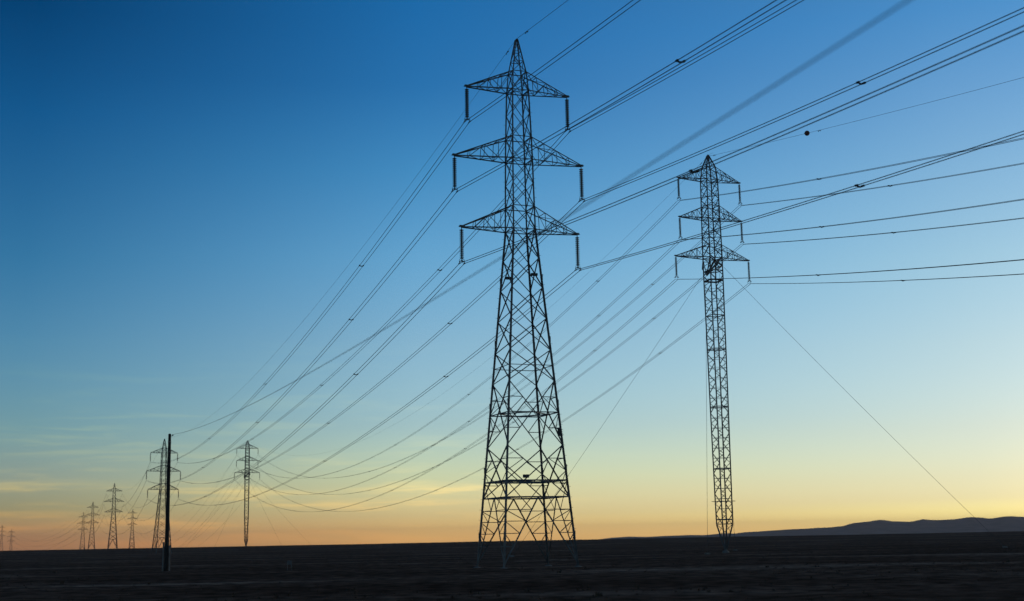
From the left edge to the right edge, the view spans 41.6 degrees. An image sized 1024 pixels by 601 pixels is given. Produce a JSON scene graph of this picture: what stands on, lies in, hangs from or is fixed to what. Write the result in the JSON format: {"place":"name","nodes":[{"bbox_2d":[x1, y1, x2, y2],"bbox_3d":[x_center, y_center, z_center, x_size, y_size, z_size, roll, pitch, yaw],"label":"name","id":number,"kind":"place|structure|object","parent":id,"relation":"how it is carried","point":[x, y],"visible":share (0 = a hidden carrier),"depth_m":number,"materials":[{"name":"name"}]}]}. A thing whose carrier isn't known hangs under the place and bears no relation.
{"place":"outdoors","nodes":[
{"label":"outdoors","id":0,"kind":"place"},
{"bbox_2d":[0,525,5,550],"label":"lattice tower","id":1,"kind":"structure","parent":0,"point":[2,535],"depth_m":2070.81,"materials":[{"name":"metal"}]},
{"bbox_2d":[0,539,1020,600],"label":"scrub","id":2,"kind":"object","parent":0,"point":[527,590],"visible":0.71,"depth_m":73.41,"materials":[{"name":"brown plant"}]},
{"bbox_2d":[0,531,1023,600],"bbox_3d":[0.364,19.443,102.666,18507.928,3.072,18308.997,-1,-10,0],"label":"ground","id":3,"kind":"structure","parent":0,"point":[221,566],"depth_m":94.88,"materials":[{"name":"brown soil"}]},
{"bbox_2d":[77,512,86,548],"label":"lattice tower","id":4,"kind":"structure","parent":3,"relation":"on","point":[81,532],"depth_m":1331.51,"materials":[{"name":"metal"}]},
{"bbox_2d":[86,503,98,548],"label":"lattice tower","id":5,"kind":"structure","parent":3,"relation":"on","point":[92,524],"depth_m":1095.89,"materials":[{"name":"metal"}]},
{"bbox_2d":[104,483,123,548],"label":"lattice tower","id":6,"kind":"structure","parent":3,"relation":"on","point":[115,499],"depth_m":800.66,"materials":[{"name":"metal"}]},
{"bbox_2d":[128,510,136,547],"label":"lattice tower","id":7,"kind":"structure","parent":3,"relation":"on","point":[131,523],"depth_m":1479.90,"materials":[{"name":"metal"}]},
{"bbox_2d":[146,439,180,553],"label":"lattice tower","id":8,"kind":"structure","parent":3,"relation":"on","point":[161,489],"depth_m":454.83,"materials":[{"name":"metal"}]},
{"bbox_2d":[162,434,172,570],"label":"utility pole","id":9,"kind":"object","parent":3,"relation":"on","point":[166,559],"visible":0.94,"depth_m":123.35,"materials":[{"name":"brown wood"}]},
{"bbox_2d":[173,0,909,434],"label":"overhead cable","id":10,"kind":"object","parent":9,"relation":"attached to","point":[649,164],"visible":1,"depth_m":19.39,"materials":[{"name":"metal"}]},
{"bbox_2d":[189,440,295,546],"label":"guyed mast","id":11,"kind":"object","parent":3,"relation":"on","point":[247,489],"visible":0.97,"depth_m":640.31,"materials":[{"name":"metal"}]},
{"bbox_2d":[287,561,291,569],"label":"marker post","id":12,"kind":"object","parent":3,"relation":"on","point":[289,562],"visible":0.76,"depth_m":115.87,"materials":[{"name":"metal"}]},
{"bbox_2d":[451,39,585,568],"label":"lattice tower","id":13,"kind":"structure","parent":3,"relation":"on","point":[542,480],"depth_m":113.20,"materials":[{"name":"metal"}]},
{"bbox_2d":[148,192,456,483],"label":"conductor bundle","id":14,"kind":"object","parent":13,"relation":"attached to","point":[334,336],"visible":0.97,"depth_m":152.53,"materials":[{"name":"metal"}]},
{"bbox_2d":[149,264,463,505],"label":"conductor bundle","id":15,"kind":"object","parent":13,"relation":"attached to","point":[343,384],"visible":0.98,"depth_m":149.20,"materials":[{"name":"metal"}]},
{"bbox_2d":[153,123,468,462],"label":"conductor bundle","id":16,"kind":"object","parent":13,"relation":"attached to","point":[353,273],"visible":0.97,"depth_m":151.14,"materials":[{"name":"metal"}]},
{"bbox_2d":[166,44,512,438],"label":"ground wire","id":17,"kind":"object","parent":13,"relation":"attached to","point":[387,214],"visible":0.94,"depth_m":154.79,"materials":[{"name":"metal"}]},
{"bbox_2d":[177,132,568,463],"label":"conductor bundle","id":18,"kind":"object","parent":13,"relation":"attached to","point":[413,298],"visible":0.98,"depth_m":165.98,"materials":[{"name":"metal"}]},
{"bbox_2d":[180,271,578,504],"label":"conductor bundle","id":19,"kind":"object","parent":13,"relation":"attached to","point":[422,392],"visible":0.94,"depth_m":158.50,"materials":[{"name":"metal"}]},
{"bbox_2d":[182,202,579,483],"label":"conductor bundle","id":20,"kind":"object","parent":13,"relation":"attached to","point":[414,352],"visible":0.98,"depth_m":164.29,"materials":[{"name":"metal"}]},
{"bbox_2d":[518,0,567,37],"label":"ground wire","id":21,"kind":"object","parent":13,"relation":"attached to","point":[542,19],"visible":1,"depth_m":111.76,"materials":[{"name":"metal"}]},
{"bbox_2d":[466,0,639,121],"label":"conductor bundle","id":22,"kind":"object","parent":13,"relation":"attached to","point":[556,56],"visible":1,"depth_m":93.97,"materials":[{"name":"metal"}]},
{"bbox_2d":[453,0,785,190],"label":"conductor bundle","id":23,"kind":"object","parent":13,"relation":"attached to","point":[678,61],"visible":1,"depth_m":77.28,"materials":[{"name":"metal"}]},
{"bbox_2d":[570,0,803,130],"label":"conductor bundle","id":24,"kind":"object","parent":13,"relation":"attached to","point":[691,60],"visible":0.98,"depth_m":94.41,"materials":[{"name":"metal"}]},
{"bbox_2d":[461,25,1023,262],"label":"conductor bundle","id":25,"kind":"object","parent":13,"relation":"attached to","point":[692,171],"visible":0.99,"depth_m":62.52,"materials":[{"name":"metal"}]},
{"bbox_2d":[577,131,1023,269],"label":"conductor bundle","id":26,"kind":"object","parent":13,"relation":"attached to","point":[856,185],"visible":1,"depth_m":77.80,"materials":[{"name":"metal"}]},
{"bbox_2d":[581,7,1023,200],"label":"conductor bundle","id":27,"kind":"object","parent":13,"relation":"attached to","point":[859,83],"visible":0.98,"depth_m":78.78,"materials":[{"name":"metal"}]},
{"bbox_2d":[510,154,1007,556],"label":"guyed mast","id":28,"kind":"object","parent":3,"relation":"on","point":[707,272],"visible":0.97,"depth_m":191.70,"materials":[{"name":"metal"}]},
{"bbox_2d":[238,240,681,494],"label":"conductor bundle","id":29,"kind":"object","parent":28,"relation":"attached to","point":[507,391],"visible":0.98,"depth_m":254.10,"materials":[{"name":"metal"}]},
{"bbox_2d":[243,280,676,511],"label":"conductor bundle","id":30,"kind":"object","parent":28,"relation":"attached to","point":[518,410],"visible":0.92,"depth_m":245.76,"materials":[{"name":"metal"}]},
{"bbox_2d":[241,200,679,477],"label":"conductor bundle","id":31,"kind":"object","parent":28,"relation":"attached to","point":[511,358],"visible":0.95,"depth_m":256.12,"materials":[{"name":"metal"}]},
{"bbox_2d":[249,163,701,455],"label":"ground wire","id":32,"kind":"object","parent":28,"relation":"attached to","point":[517,335],"visible":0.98,"depth_m":266.31,"materials":[{"name":"metal"}]},
{"bbox_2d":[259,206,740,478],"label":"conductor bundle","id":33,"kind":"object","parent":28,"relation":"attached to","point":[652,284],"visible":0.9,"depth_m":262.78,"materials":[{"name":"metal"}]},
{"bbox_2d":[261,244,743,494],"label":"conductor bundle","id":34,"kind":"object","parent":28,"relation":"attached to","point":[547,398],"visible":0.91,"depth_m":256.81,"materials":[{"name":"metal"}]},
{"bbox_2d":[259,285,748,511],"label":"conductor bundle","id":35,"kind":"object","parent":28,"relation":"attached to","point":[558,423],"visible":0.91,"depth_m":255.19,"materials":[{"name":"metal"}]},
{"bbox_2d":[678,138,1021,200],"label":"conductor bundle","id":36,"kind":"object","parent":28,"relation":"attached to","point":[857,171],"visible":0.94,"depth_m":150.16,"materials":[{"name":"metal"}]},
{"bbox_2d":[680,199,1021,239],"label":"conductor bundle","id":37,"kind":"object","parent":28,"relation":"attached to","point":[866,221],"visible":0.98,"depth_m":147.37,"materials":[{"name":"metal"}]},
{"bbox_2d":[711,77,1023,155],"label":"ground wire","id":38,"kind":"object","parent":28,"relation":"attached to","point":[878,115],"visible":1,"depth_m":154.85,"materials":[{"name":"metal"}]},
{"bbox_2d":[715,259,1023,278],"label":"conductor bundle","id":39,"kind":"object","parent":28,"relation":"attached to","point":[883,270],"visible":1,"depth_m":142.52,"materials":[{"name":"metal"}]},
{"bbox_2d":[739,163,1021,205],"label":"conductor bundle","id":40,"kind":"object","parent":28,"relation":"attached to","point":[889,185],"visible":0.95,"depth_m":160.30,"materials":[{"name":"metal"}]},
{"bbox_2d":[748,274,1021,283],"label":"conductor bundle","id":41,"kind":"object","parent":28,"relation":"attached to","point":[882,281],"visible":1,"depth_m":161.24,"materials":[{"name":"metal"}]},
{"bbox_2d":[751,218,1023,243],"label":"conductor bundle","id":42,"kind":"object","parent":28,"relation":"attached to","point":[892,232],"visible":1,"depth_m":160.67,"materials":[{"name":"metal"}]},
{"bbox_2d":[0,0,1023,550],"label":"sky","id":43,"kind":"structure","parent":0,"point":[183,183],"materials":[{"name":"blue"}]},
{"bbox_2d":[605,516,1023,538],"bbox_3d":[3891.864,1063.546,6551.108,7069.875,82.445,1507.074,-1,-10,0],"label":"hills","id":44,"kind":"structure","parent":0,"point":[998,524],"depth_m":6251.18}
]}

